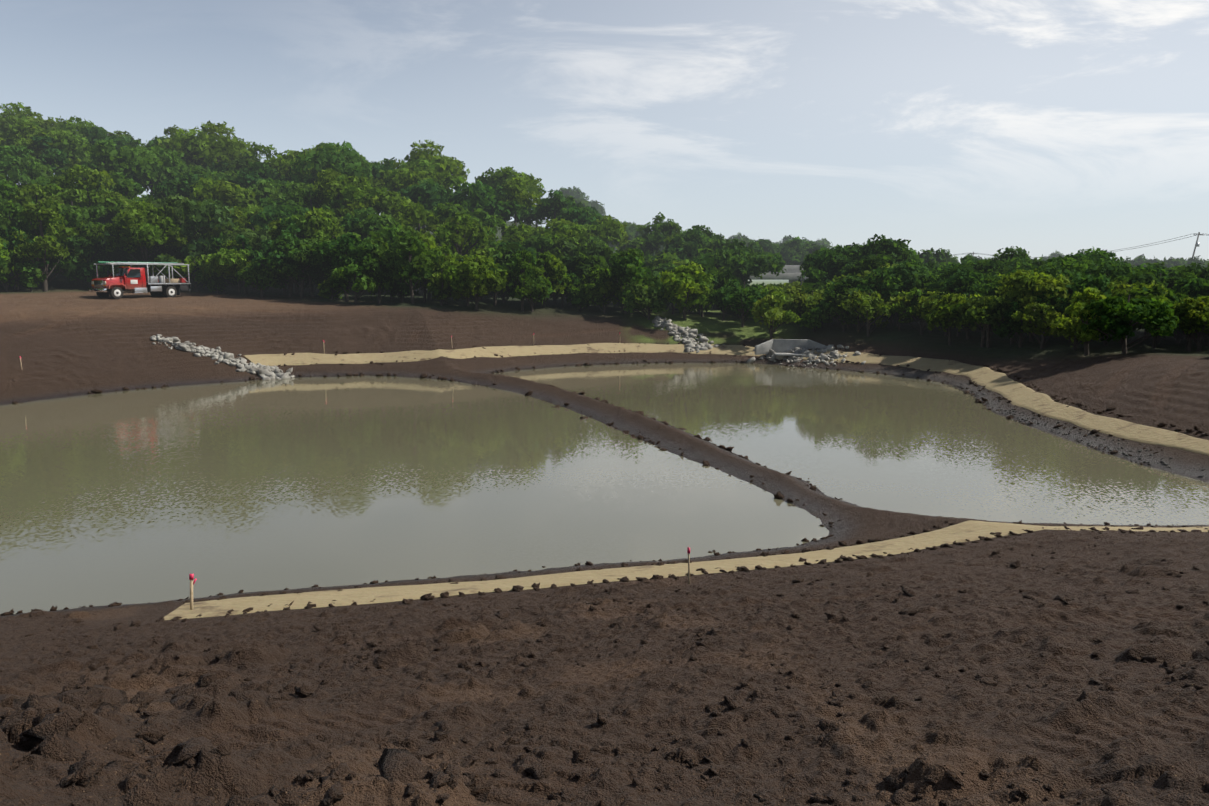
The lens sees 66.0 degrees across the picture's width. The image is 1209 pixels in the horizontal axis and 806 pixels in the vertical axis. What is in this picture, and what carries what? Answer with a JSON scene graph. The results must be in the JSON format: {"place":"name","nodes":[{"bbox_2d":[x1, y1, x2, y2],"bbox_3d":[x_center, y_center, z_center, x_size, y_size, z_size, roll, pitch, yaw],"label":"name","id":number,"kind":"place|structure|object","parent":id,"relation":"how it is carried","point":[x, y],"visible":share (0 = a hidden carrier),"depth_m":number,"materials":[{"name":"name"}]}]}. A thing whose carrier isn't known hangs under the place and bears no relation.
{"place":"outdoors","nodes":[
{"label":"outdoors","id":0,"kind":"place"},
{"bbox_2d":[0,221,1208,805],"bbox_3d":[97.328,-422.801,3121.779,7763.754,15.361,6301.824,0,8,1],"label":"ground","id":1,"kind":"structure","parent":0,"point":[1142,737],"depth_m":8.58,"materials":[{"name":"soil"}]},
{"bbox_2d":[88,261,190,298],"bbox_3d":[-31.131,-8.262,62.517,2.399,2.430,6.150,5,9,34],"label":"service truck","id":2,"kind":"object","parent":1,"relation":"on","point":[118,282],"visible":1,"depth_m":61.51,"materials":[{"name":"red metal"}]},
{"bbox_2d":[150,334,294,379],"bbox_3d":[-20.070,-2.211,49.131,8.232,2.736,2.541,2,8,17],"label":"rip rap chute","id":3,"kind":"object","parent":1,"relation":"on","point":[265,372],"visible":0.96,"depth_m":48.83,"materials":[{"name":"stone"}]},
{"bbox_2d":[19,332,689,609],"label":"marker stakes","id":4,"kind":"object","parent":1,"relation":"on","point":[191,578],"visible":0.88,"depth_m":13.31,"materials":[{"name":"brown wood"}]},
{"bbox_2d":[0,342,1208,621],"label":"edge crumbs","id":5,"kind":"object","parent":1,"relation":"on","point":[702,570],"visible":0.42,"depth_m":17.45,"materials":[{"name":"soil"}]},
{"bbox_2d":[0,102,1208,355],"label":"trees","id":6,"kind":"object","parent":1,"relation":"on","point":[238,192],"depth_m":68.04,"materials":[{"name":"green plant"}]},
{"bbox_2d":[0,529,1208,805],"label":"soil clods","id":7,"kind":"object","parent":1,"relation":"on","point":[166,783],"visible":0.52,"depth_m":4.71,"materials":[{"name":"brown soil"}]},
{"bbox_2d":[163,520,1208,619],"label":"blanket","id":8,"kind":"object","parent":1,"relation":"on","point":[971,530],"visible":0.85,"depth_m":14.83,"materials":[{"name":"fabric"}]},
{"bbox_2d":[652,315,724,352],"bbox_3d":[4.831,-4.513,61.040,2.836,2.310,6.007,-6,10,-37],"label":"rip rap chute","id":9,"kind":"object","parent":1,"relation":"on","point":[686,333],"visible":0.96,"depth_m":60.58,"materials":[{"name":"stone"}]},
{"bbox_2d":[244,343,1208,455],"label":"blanket","id":10,"kind":"object","parent":1,"relation":"on","point":[1023,396],"visible":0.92,"depth_m":50.31,"materials":[{"name":"fabric"}]},
{"bbox_2d":[748,265,808,284],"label":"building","id":11,"kind":"structure","parent":1,"relation":"on","point":[791,273],"depth_m":106.79,"materials":[{"name":"concrete"}]},
{"bbox_2d":[755,339,825,355],"bbox_3d":[11.360,-3.369,56.550,4.398,0.902,1.532,1,8,7],"label":"headwall","id":12,"kind":"object","parent":1,"relation":"on","point":[780,345],"visible":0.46,"depth_m":57.06,"materials":[{"name":"concrete"}]},
{"bbox_2d":[747,344,865,367],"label":"rocks","id":13,"kind":"object","parent":1,"relation":"on","point":[811,355],"visible":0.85,"depth_m":55.54,"materials":[{"name":"stone"}]},
{"bbox_2d":[951,383,1205,476],"bbox_3d":[15.948,0.715,33.314,2.686,0.599,24.098,0,8,2],"label":"shore stone","id":14,"kind":"object","parent":1,"relation":"on","point":[1123,453],"visible":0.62,"depth_m":29.60,"materials":[{"name":"stone"}]},
{"bbox_2d":[952,232,1208,257],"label":"power line","id":15,"kind":"object","parent":1,"relation":"on","point":[1197,244],"visible":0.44,"depth_m":171.82,"materials":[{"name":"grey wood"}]},
{"bbox_2d":[0,363,1208,613],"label":"water","id":16,"kind":"structure","parent":0,"point":[144,495],"depth_m":24.40,"materials":[{"name":"liquid"}]},
{"bbox_2d":[0,0,1208,262],"label":"sky","id":17,"kind":"structure","parent":0,"point":[1039,127],"materials":[{"name":"blue"}]}
]}

